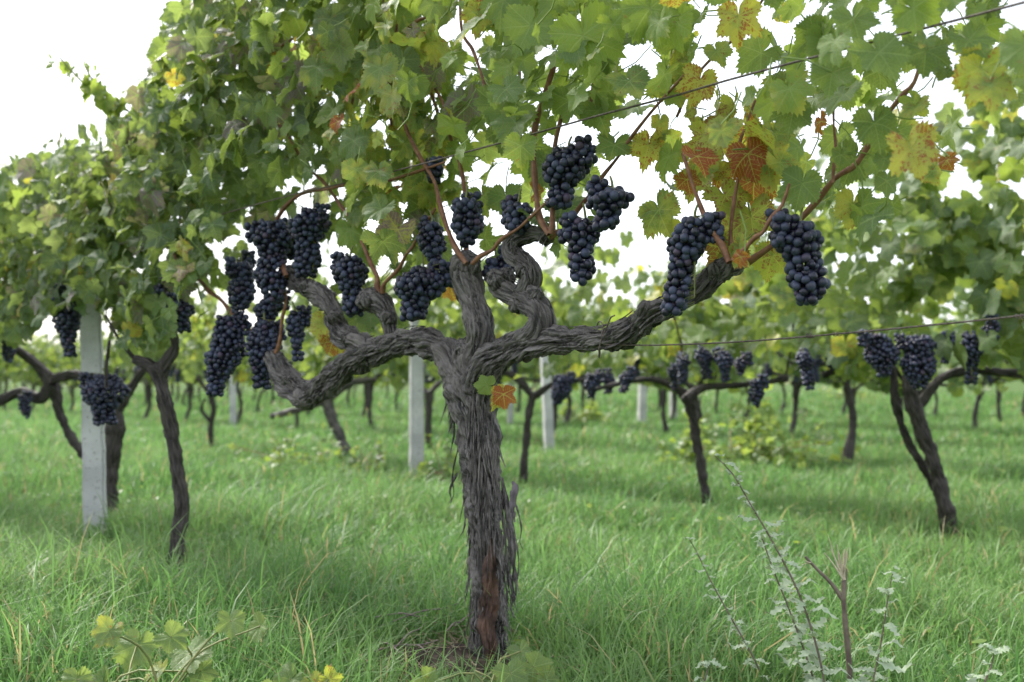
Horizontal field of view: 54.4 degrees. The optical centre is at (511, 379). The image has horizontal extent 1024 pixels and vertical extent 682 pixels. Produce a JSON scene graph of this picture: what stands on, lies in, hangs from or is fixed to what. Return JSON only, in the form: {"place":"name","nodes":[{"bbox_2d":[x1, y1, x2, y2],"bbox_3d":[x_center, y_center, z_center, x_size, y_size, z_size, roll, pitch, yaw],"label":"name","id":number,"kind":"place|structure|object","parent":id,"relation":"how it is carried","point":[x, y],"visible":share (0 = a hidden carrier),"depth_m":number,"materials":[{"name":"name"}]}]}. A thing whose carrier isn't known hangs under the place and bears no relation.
{"place":"outdoors","nodes":[
{"label":"outdoors","id":0,"kind":"place"},
{"bbox_2d":[78,368,130,425],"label":"grape bunch","id":1,"kind":"object","parent":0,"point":[97,396],"visible":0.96,"depth_m":3.51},
{"bbox_2d":[0,380,1023,681],"bbox_3d":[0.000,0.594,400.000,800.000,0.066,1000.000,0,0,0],"label":"ground","id":2,"kind":"structure","parent":0,"point":[1016,386],"depth_m":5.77,"materials":[{"name":"plant"}]},
{"bbox_2d":[0,338,35,411],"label":"grapevine","id":3,"kind":"object","parent":2,"relation":"on","point":[4,375],"visible":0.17,"depth_m":18.47,"materials":[{"name":"green plant"}]},
{"bbox_2d":[0,327,58,410],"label":"grapevine","id":4,"kind":"object","parent":2,"relation":"on","point":[33,350],"visible":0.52,"depth_m":17.50,"materials":[{"name":"green plant"}]},
{"bbox_2d":[34,329,79,388],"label":"grapevine","id":5,"kind":"object","parent":2,"relation":"on","point":[51,342],"visible":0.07,"depth_m":22.69,"materials":[{"name":"green plant"}]},
{"bbox_2d":[36,332,80,414],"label":"grapevine","id":6,"kind":"object","parent":2,"relation":"on","point":[51,359],"visible":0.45,"depth_m":16.73,"materials":[{"name":"green plant"}]},
{"bbox_2d":[0,52,128,459],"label":"grapevine","id":7,"kind":"object","parent":2,"relation":"on","point":[106,102],"visible":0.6,"depth_m":4.38,"materials":[{"name":"green plant"}]},
{"bbox_2d":[0,340,15,362],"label":"grape bunch","id":8,"kind":"object","parent":7,"relation":"hanging from","point":[8,353],"visible":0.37,"depth_m":4.20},
{"bbox_2d":[17,390,32,418],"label":"grape bunch","id":9,"kind":"object","parent":7,"relation":"hanging from","point":[25,399],"visible":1,"depth_m":4.70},
{"bbox_2d":[0,102,145,512],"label":"grapevine","id":10,"kind":"object","parent":2,"relation":"on","point":[23,225],"visible":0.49,"depth_m":3.64,"materials":[{"name":"green plant"}]},
{"bbox_2d":[51,283,81,357],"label":"grape bunch","id":11,"kind":"object","parent":10,"relation":"hanging from","point":[67,322],"visible":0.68,"depth_m":3.46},
{"bbox_2d":[61,317,120,385],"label":"grapevine","id":12,"kind":"object","parent":2,"relation":"on","point":[113,355],"visible":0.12,"depth_m":15.52,"materials":[{"name":"green plant"}]},
{"bbox_2d":[79,211,107,535],"bbox_3d":[-1.578,0.019,3.744,0.082,1.350,0.080,-1,0,-17],"label":"concrete post","id":13,"kind":"object","parent":2,"relation":"on","point":[93,439],"visible":0.44,"depth_m":3.71,"materials":[{"name":"concrete"}]},
{"bbox_2d":[103,330,177,418],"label":"grapevine","id":14,"kind":"object","parent":2,"relation":"on","point":[125,365],"visible":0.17,"depth_m":14.69,"materials":[{"name":"green plant"}]},
{"bbox_2d":[56,609,266,681],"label":"vine shoot","id":15,"kind":"object","parent":2,"relation":"on","point":[182,655],"visible":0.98,"depth_m":1.68,"materials":[{"name":"green plant"}]},
{"bbox_2d":[32,0,314,572],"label":"grapevine","id":16,"kind":"object","parent":2,"relation":"on","point":[136,201],"visible":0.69,"depth_m":2.98,"materials":[{"name":"green plant"}]},
{"bbox_2d":[165,292,195,333],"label":"grape bunch","id":17,"kind":"object","parent":16,"relation":"hanging from","point":[185,311],"visible":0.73,"depth_m":2.93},
{"bbox_2d":[144,295,209,419],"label":"grapevine","id":18,"kind":"object","parent":2,"relation":"on","point":[189,385],"visible":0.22,"depth_m":13.80,"materials":[{"name":"green plant"}]},
{"bbox_2d":[146,263,285,447],"bbox_3d":[-2.454,-0.192,8.176,0.727,1.634,1.515,0,0,-44],"label":"grapevine","id":19,"kind":"object","parent":2,"relation":"on","point":[197,365],"visible":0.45,"depth_m":8.13,"materials":[{"name":"green plant"}]},
{"bbox_2d":[187,312,253,424],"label":"grapevine","id":20,"kind":"object","parent":2,"relation":"on","point":[239,394],"visible":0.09,"depth_m":12.68,"materials":[{"name":"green plant"}]},
{"bbox_2d":[229,375,236,428],"bbox_3d":[-3.408,0.144,12.161,0.085,1.100,0.083,0,0,-17],"label":"concrete post","id":21,"kind":"object","parent":2,"relation":"on","point":[233,412],"visible":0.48,"depth_m":12.12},
{"bbox_2d":[256,308,324,428],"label":"grapevine","id":22,"kind":"object","parent":2,"relation":"on","point":[318,363],"visible":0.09,"depth_m":11.64,"materials":[{"name":"green plant"}]},
{"bbox_2d":[217,413,387,474],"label":"bush","id":23,"kind":"object","parent":2,"relation":"on","point":[276,451],"visible":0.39,"depth_m":6.21,"materials":[{"name":"green plant"}]},
{"bbox_2d":[261,662,343,681],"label":"vine shoot","id":24,"kind":"object","parent":2,"relation":"on","point":[286,674],"visible":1,"depth_m":1.69,"materials":[{"name":"green plant"}]},
{"bbox_2d":[270,246,432,457],"bbox_3d":[-1.173,-0.149,6.898,1.300,1.587,0.792,0,0,39],"label":"grapevine","id":25,"kind":"object","parent":2,"relation":"on","point":[327,405],"visible":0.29,"depth_m":6.82,"materials":[{"name":"green plant"}]},
{"bbox_2d":[313,259,404,430],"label":"grapevine","id":26,"kind":"object","parent":2,"relation":"on","point":[380,371],"visible":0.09,"depth_m":10.81,"materials":[{"name":"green plant"}]},
{"bbox_2d":[333,437,401,477],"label":"bush","id":27,"kind":"object","parent":2,"relation":"on","point":[355,460],"visible":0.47,"depth_m":5.89,"materials":[{"name":"green plant"}]},
{"bbox_2d":[360,368,379,416],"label":"grapevine","id":28,"kind":"object","parent":2,"relation":"on","point":[365,388],"visible":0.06,"depth_m":15.03,"materials":[{"name":"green plant"}]},
{"bbox_2d":[409,264,423,475],"bbox_3d":[-0.574,-0.006,5.976,0.084,1.400,0.082,0,0,-17],"label":"concrete post","id":29,"kind":"object","parent":2,"relation":"on","point":[416,406],"visible":0.5,"depth_m":5.94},
{"bbox_2d":[331,255,510,448],"bbox_3d":[-0.706,-0.147,7.078,1.167,1.542,3.083,0,0,-12],"label":"grapevine","id":30,"kind":"object","parent":2,"relation":"on","point":[397,383],"visible":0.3,"depth_m":6.30,"materials":[{"name":"green plant"}]},
{"bbox_2d":[404,429,462,481],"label":"bush","id":31,"kind":"object","parent":2,"relation":"on","point":[449,455],"visible":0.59,"depth_m":5.69,"materials":[{"name":"green plant"}]},
{"bbox_2d":[346,643,526,681],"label":"soil mound","id":32,"kind":"object","parent":2,"relation":"on","point":[460,650],"visible":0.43,"depth_m":2.04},
{"bbox_2d":[395,299,498,434],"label":"grapevine","id":33,"kind":"object","parent":2,"relation":"on","point":[427,385],"visible":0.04,"depth_m":9.66,"materials":[{"name":"green plant"}]},
{"bbox_2d":[411,638,560,681],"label":"vine shoot","id":34,"kind":"object","parent":2,"relation":"on","point":[540,665],"visible":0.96,"depth_m":1.79,"materials":[{"name":"green plant"}]},
{"bbox_2d":[160,528,834,677],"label":"dry litter","id":35,"kind":"object","parent":2,"relation":"on","point":[462,639],"visible":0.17,"depth_m":2.19,"materials":[{"name":"plant"}]},
{"bbox_2d":[507,368,512,424],"bbox_3d":[-0.022,0.144,12.604,0.067,1.100,0.065,0,0,-17],"label":"concrete post","id":36,"kind":"object","parent":2,"relation":"on","point":[510,413],"visible":0.29,"depth_m":12.57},
{"bbox_2d":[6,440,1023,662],"bbox_3d":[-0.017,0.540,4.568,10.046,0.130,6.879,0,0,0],"label":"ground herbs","id":37,"kind":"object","parent":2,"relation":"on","point":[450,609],"visible":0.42,"depth_m":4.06,"materials":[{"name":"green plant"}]},
{"bbox_2d":[434,187,636,483],"bbox_3d":[0.126,-0.211,5.585,0.726,1.673,1.393,0,0,-44],"label":"grapevine","id":38,"kind":"object","parent":2,"relation":"on","point":[564,304],"visible":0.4,"depth_m":5.45,"materials":[{"name":"green plant"}]},
{"bbox_2d":[550,370,576,404],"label":"grape bunch","id":39,"kind":"object","parent":38,"relation":"hanging from","point":[561,388],"visible":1,"depth_m":5.03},
{"bbox_2d":[540,356,554,451],"bbox_3d":[0.281,0.045,8.147,0.079,1.300,0.077,-3,1,-17],"label":"concrete post","id":40,"kind":"object","parent":2,"relation":"on","point":[548,421],"visible":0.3,"depth_m":8.12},
{"bbox_2d":[494,257,620,432],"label":"grapevine","id":41,"kind":"object","parent":2,"relation":"on","point":[529,367],"visible":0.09,"depth_m":8.69,"materials":[{"name":"green plant"}]},
{"bbox_2d":[515,292,615,424],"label":"grapevine","id":42,"kind":"object","parent":2,"relation":"on","point":[567,417],"visible":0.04,"depth_m":11.94,"materials":[{"name":"green plant"}]},
{"bbox_2d":[541,391,621,423],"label":"bush","id":43,"kind":"object","parent":2,"relation":"on","point":[592,413],"visible":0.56,"depth_m":13.01,"materials":[{"name":"green plant"}]},
{"bbox_2d":[144,0,1023,662],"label":"grapevine","id":44,"kind":"object","parent":2,"relation":"on","point":[396,62],"visible":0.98,"depth_m":2.01,"materials":[{"name":"green plant"}]},
{"bbox_2d":[204,306,251,396],"bbox_3d":[-0.785,-0.077,2.750,0.123,0.253,0.106,0,0,16],"label":"grape bunch","id":45,"kind":"object","parent":44,"relation":"hanging from","point":[222,355],"visible":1,"depth_m":2.73,"materials":[{"name":"food"}]},
{"bbox_2d":[224,251,256,315],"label":"grape bunch","id":46,"kind":"object","parent":44,"relation":"hanging from","point":[241,290],"visible":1,"depth_m":2.74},
{"bbox_2d":[237,249,256,267],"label":"grape bunch","id":47,"kind":"object","parent":44,"relation":"hanging from","point":[248,256],"visible":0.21,"depth_m":2.88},
{"bbox_2d":[245,310,286,389],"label":"grape bunch","id":48,"kind":"object","parent":44,"relation":"hanging from","point":[262,336],"visible":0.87,"depth_m":2.68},
{"bbox_2d":[244,212,294,303],"bbox_3d":[-0.633,-0.318,2.614,0.127,0.241,0.104,0,0,45],"label":"grape bunch","id":49,"kind":"object","parent":44,"relation":"hanging from","point":[270,240],"visible":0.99,"depth_m":2.59,"materials":[{"name":"food"}]},
{"bbox_2d":[253,289,290,321],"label":"grape bunch","id":50,"kind":"object","parent":44,"relation":"hanging from","point":[271,311],"visible":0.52,"depth_m":2.71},
{"bbox_2d":[279,213,298,260],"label":"grape bunch","id":51,"kind":"object","parent":44,"relation":"hanging from","point":[290,255],"visible":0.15,"depth_m":2.66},
{"bbox_2d":[285,301,311,361],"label":"grape bunch","id":52,"kind":"object","parent":44,"relation":"hanging from","point":[297,322],"visible":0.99,"depth_m":2.63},
{"bbox_2d":[288,199,331,278],"bbox_3d":[-0.510,-0.358,2.528,0.113,0.202,0.110,0,0,3],"label":"grape bunch","id":53,"kind":"object","parent":44,"relation":"hanging from","point":[307,226],"visible":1,"depth_m":2.51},
{"bbox_2d":[330,245,369,317],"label":"grape bunch","id":54,"kind":"object","parent":44,"relation":"hanging from","point":[349,272],"visible":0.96,"depth_m":2.37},
{"bbox_2d":[393,253,452,321],"bbox_3d":[-0.200,-0.201,2.180,0.130,0.150,0.109,0,0,-37],"label":"grape bunch","id":55,"kind":"object","parent":44,"relation":"hanging from","point":[417,289],"visible":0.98,"depth_m":2.15,"materials":[{"name":"food"}]},
{"bbox_2d":[415,209,446,268],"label":"grape bunch","id":56,"kind":"object","parent":44,"relation":"hanging from","point":[430,240],"visible":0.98,"depth_m":2.19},
{"bbox_2d":[424,156,443,184],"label":"grape bunch","id":57,"kind":"object","parent":44,"relation":"hanging from","point":[437,172],"visible":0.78,"depth_m":2.20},
{"bbox_2d":[450,185,484,248],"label":"grape bunch","id":58,"kind":"object","parent":44,"relation":"hanging from","point":[467,225],"visible":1,"depth_m":2.10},
{"bbox_2d":[482,242,514,281],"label":"grape bunch","id":59,"kind":"object","parent":44,"relation":"hanging from","point":[497,262],"visible":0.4,"depth_m":2.12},
{"bbox_2d":[509,481,518,521],"bbox_3d":[0.005,0.246,1.999,0.020,0.083,0.019,0,0,22],"label":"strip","id":60,"kind":"object","parent":44,"relation":"attached to","point":[513,494],"visible":1,"depth_m":2.00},
{"bbox_2d":[500,189,532,235],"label":"grape bunch","id":61,"kind":"object","parent":44,"relation":"hanging from","point":[513,218],"visible":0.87,"depth_m":1.98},
{"bbox_2d":[101,1,1023,249],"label":"trellis wire","id":62,"kind":"object","parent":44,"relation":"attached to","point":[870,42],"visible":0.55,"depth_m":1.63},
{"bbox_2d":[542,134,597,209],"bbox_3d":[0.109,-0.389,1.871,0.108,0.138,0.084,0,0,8],"label":"grape bunch","id":63,"kind":"object","parent":44,"relation":"hanging from","point":[569,165],"visible":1,"depth_m":1.85,"materials":[{"name":"food"}]},
{"bbox_2d":[557,203,600,285],"bbox_3d":[0.125,-0.250,1.844,0.076,0.156,0.066,0,0,-7],"label":"grape bunch","id":64,"kind":"object","parent":44,"relation":"hanging from","point":[580,236],"visible":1,"depth_m":1.83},
{"bbox_2d":[585,175,634,231],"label":"grape bunch","id":65,"kind":"object","parent":44,"relation":"hanging from","point":[606,202],"visible":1,"depth_m":1.76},
{"bbox_2d":[660,204,725,316],"bbox_3d":[0.299,-0.198,1.664,0.099,0.186,0.086,0,0,-6],"label":"grape bunch","id":66,"kind":"object","parent":44,"relation":"hanging from","point":[689,239],"visible":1,"depth_m":1.64,"materials":[{"name":"food"}]},
{"bbox_2d":[765,208,788,239],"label":"grape bunch","id":67,"kind":"object","parent":44,"relation":"hanging from","point":[769,212],"visible":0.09,"depth_m":1.60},
{"bbox_2d":[770,207,830,305],"bbox_3d":[0.441,-0.190,1.526,0.090,0.156,0.081,0,0,12],"label":"grape bunch","id":68,"kind":"object","parent":44,"relation":"hanging from","point":[797,242],"visible":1,"depth_m":1.50,"materials":[{"name":"food"}]},
{"bbox_2d":[596,314,1023,357],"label":"trellis wire","id":69,"kind":"object","parent":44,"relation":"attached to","point":[840,334],"visible":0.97,"depth_m":1.57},
{"bbox_2d":[579,304,626,410],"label":"grapevine","id":70,"kind":"object","parent":2,"relation":"on","point":[583,394],"visible":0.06,"depth_m":14.91,"materials":[{"name":"green plant"}]},
{"bbox_2d":[637,371,646,422],"bbox_3d":[1.720,0.044,13.084,0.103,1.300,0.101,2,-1,-17],"label":"concrete post","id":71,"kind":"object","parent":2,"relation":"on","point":[642,404],"visible":0.38,"depth_m":13.04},
{"bbox_2d":[610,260,719,432],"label":"grapevine","id":72,"kind":"object","parent":2,"relation":"on","point":[641,297],"visible":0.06,"depth_m":10.91,"materials":[{"name":"green plant"}]},
{"bbox_2d":[654,407,722,469],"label":"bush","id":73,"kind":"object","parent":2,"relation":"on","point":[683,443],"visible":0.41,"depth_m":6.45,"materials":[{"name":"green plant"}]},
{"bbox_2d":[603,260,777,432],"bbox_3d":[1.423,-0.139,7.800,1.408,1.600,0.722,0,0,44],"label":"grapevine","id":74,"kind":"object","parent":2,"relation":"on","point":[660,365],"visible":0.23,"depth_m":7.86,"materials":[{"name":"green plant"}]},
{"bbox_2d":[693,658,727,681],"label":"prickly weed","id":75,"kind":"object","parent":2,"relation":"on","point":[705,663],"visible":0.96,"depth_m":1.72,"materials":[{"name":"green plant"}]},
{"bbox_2d":[683,537,770,681],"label":"prickly weed","id":76,"kind":"object","parent":2,"relation":"on","point":[745,642],"visible":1,"depth_m":1.80,"materials":[{"name":"green plant"}]},
{"bbox_2d":[715,336,776,423],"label":"grapevine","id":77,"kind":"object","parent":2,"relation":"on","point":[763,357],"visible":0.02,"depth_m":12.98,"materials":[{"name":"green plant"}]},
{"bbox_2d":[596,150,896,503],"bbox_3d":[1.024,-0.219,4.676,0.772,1.682,1.498,0,0,-41],"label":"grapevine","id":78,"kind":"object","parent":2,"relation":"on","point":[773,299],"visible":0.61,"depth_m":4.59,"materials":[{"name":"green plant"}]},
{"bbox_2d":[584,366,604,398],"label":"grape bunch","id":79,"kind":"object","parent":78,"relation":"hanging from","point":[592,381],"visible":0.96,"depth_m":4.84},
{"bbox_2d":[601,368,616,393],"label":"grape bunch","id":80,"kind":"object","parent":78,"relation":"hanging from","point":[608,377],"visible":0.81,"depth_m":4.93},
{"bbox_2d":[618,364,636,393],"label":"grape bunch","id":81,"kind":"object","parent":78,"relation":"hanging from","point":[627,377],"visible":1,"depth_m":4.73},
{"bbox_2d":[667,362,678,390],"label":"grape bunch","id":82,"kind":"object","parent":78,"relation":"hanging from","point":[672,371],"visible":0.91,"depth_m":4.45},
{"bbox_2d":[676,348,690,384],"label":"grape bunch","id":83,"kind":"object","parent":78,"relation":"hanging from","point":[683,362],"visible":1,"depth_m":4.36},
{"bbox_2d":[694,341,712,379],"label":"grape bunch","id":84,"kind":"object","parent":78,"relation":"hanging from","point":[704,354],"visible":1,"depth_m":4.29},
{"bbox_2d":[712,344,733,382],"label":"grape bunch","id":85,"kind":"object","parent":78,"relation":"hanging from","point":[725,362],"visible":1,"depth_m":4.25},
{"bbox_2d":[733,350,753,375],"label":"grape bunch","id":86,"kind":"object","parent":78,"relation":"hanging from","point":[741,363],"visible":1,"depth_m":4.29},
{"bbox_2d":[748,372,769,408],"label":"grape bunch","id":87,"kind":"object","parent":78,"relation":"hanging from","point":[757,393],"visible":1,"depth_m":4.15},
{"bbox_2d":[795,345,815,390],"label":"grape bunch","id":88,"kind":"object","parent":78,"relation":"hanging from","point":[804,359],"visible":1,"depth_m":3.94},
{"bbox_2d":[643,366,861,469],"bbox_3d":[1.671,0.250,6.956,1.601,0.759,1.184,0,0,-21],"label":"bush","id":89,"kind":"object","parent":2,"relation":"on","point":[766,448],"visible":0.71,"depth_m":6.80,"materials":[{"name":"green plant"}]},
{"bbox_2d":[714,453,850,681],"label":"prickly weed","id":90,"kind":"object","parent":2,"relation":"on","point":[814,652],"visible":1,"depth_m":1.70,"materials":[{"name":"green plant"}]},
{"bbox_2d":[720,288,849,436],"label":"grapevine","id":91,"kind":"object","parent":2,"relation":"on","point":[796,390],"visible":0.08,"depth_m":9.88,"materials":[{"name":"green plant"}]},
{"bbox_2d":[750,534,839,681],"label":"prickly weed","id":92,"kind":"object","parent":2,"relation":"on","point":[797,629],"visible":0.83,"depth_m":1.78,"materials":[{"name":"green plant"}]},
{"bbox_2d":[800,536,852,678],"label":"broken stalk","id":93,"kind":"object","parent":2,"relation":"on","point":[842,573],"visible":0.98,"depth_m":1.72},
{"bbox_2d":[733,211,965,467],"bbox_3d":[2.295,-0.256,6.832,1.512,1.852,0.774,0,0,44],"label":"grapevine","id":94,"kind":"object","parent":2,"relation":"on","point":[930,309],"visible":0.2,"depth_m":6.85,"materials":[{"name":"green plant"}]},
{"bbox_2d":[812,354,822,382],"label":"grape bunch","id":95,"kind":"object","parent":94,"relation":"hanging from","point":[817,363],"visible":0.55,"depth_m":6.72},
{"bbox_2d":[815,386,885,400],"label":"bush","id":96,"kind":"object","parent":2,"relation":"on","point":[841,393],"visible":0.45,"depth_m":27.59,"materials":[{"name":"green plant"}]},
{"bbox_2d":[819,342,898,427],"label":"grapevine","id":97,"kind":"object","parent":2,"relation":"on","point":[837,383],"visible":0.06,"depth_m":11.86,"materials":[{"name":"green plant"}]},
{"bbox_2d":[846,565,915,681],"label":"prickly weed","id":98,"kind":"object","parent":2,"relation":"on","point":[890,665],"visible":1,"depth_m":1.68,"materials":[{"name":"green plant"}]},
{"bbox_2d":[803,145,1023,533],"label":"grapevine","id":99,"kind":"object","parent":2,"relation":"on","point":[921,225],"visible":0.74,"depth_m":3.91,"materials":[{"name":"green plant"}]},
{"bbox_2d":[857,327,900,377],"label":"grape bunch","id":100,"kind":"object","parent":99,"relation":"hanging from","point":[881,354],"visible":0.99,"depth_m":3.63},
{"bbox_2d":[894,329,937,389],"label":"grape bunch","id":101,"kind":"object","parent":99,"relation":"hanging from","point":[918,361],"visible":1,"depth_m":3.62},
{"bbox_2d":[935,329,955,363],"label":"grape bunch","id":102,"kind":"object","parent":99,"relation":"hanging from","point":[952,336],"visible":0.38,"depth_m":3.68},
{"bbox_2d":[960,324,983,384],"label":"grape bunch","id":103,"kind":"object","parent":99,"relation":"hanging from","point":[970,342],"visible":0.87,"depth_m":3.61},
{"bbox_2d":[850,289,989,444],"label":"grapevine","id":104,"kind":"object","parent":2,"relation":"on","point":[956,390],"visible":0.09,"depth_m":8.75,"materials":[{"name":"green plant"}]},
{"bbox_2d":[889,29,1023,376],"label":"grapevine","id":105,"kind":"object","parent":2,"relation":"on","point":[1006,225],"visible":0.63,"depth_m":3.75,"materials":[{"name":"green plant"}]},
{"bbox_2d":[981,313,1000,340],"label":"grape bunch","id":106,"kind":"object","parent":105,"relation":"hanging from","point":[994,325],"visible":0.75,"depth_m":3.53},
{"bbox_2d":[918,292,1011,429],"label":"grapevine","id":107,"kind":"object","parent":2,"relation":"on","point":[960,311],"visible":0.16,"depth_m":10.71,"materials":[{"name":"green plant"}]},
{"bbox_2d":[952,286,1005,422],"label":"grapevine","id":108,"kind":"object","parent":2,"relation":"on","point":[998,401],"visible":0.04,"depth_m":12.98,"materials":[{"name":"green plant"}]},
{"bbox_2d":[951,275,1023,382],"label":"grapevine","id":109,"kind":"object","parent":2,"relation":"on","point":[965,282],"visible":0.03,"depth_m":6.09,"materials":[{"name":"green plant"}]},
{"bbox_2d":[963,643,1012,681],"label":"prickly weed","id":110,"kind":"object","parent":2,"relation":"on","point":[974,677],"visible":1,"depth_m":1.66,"materials":[{"name":"green plant"}]},
{"bbox_2d":[0,0,1023,379],"label":"sky","id":111,"kind":"structure","parent":0,"point":[112,35],"materials":[{"name":"white"}]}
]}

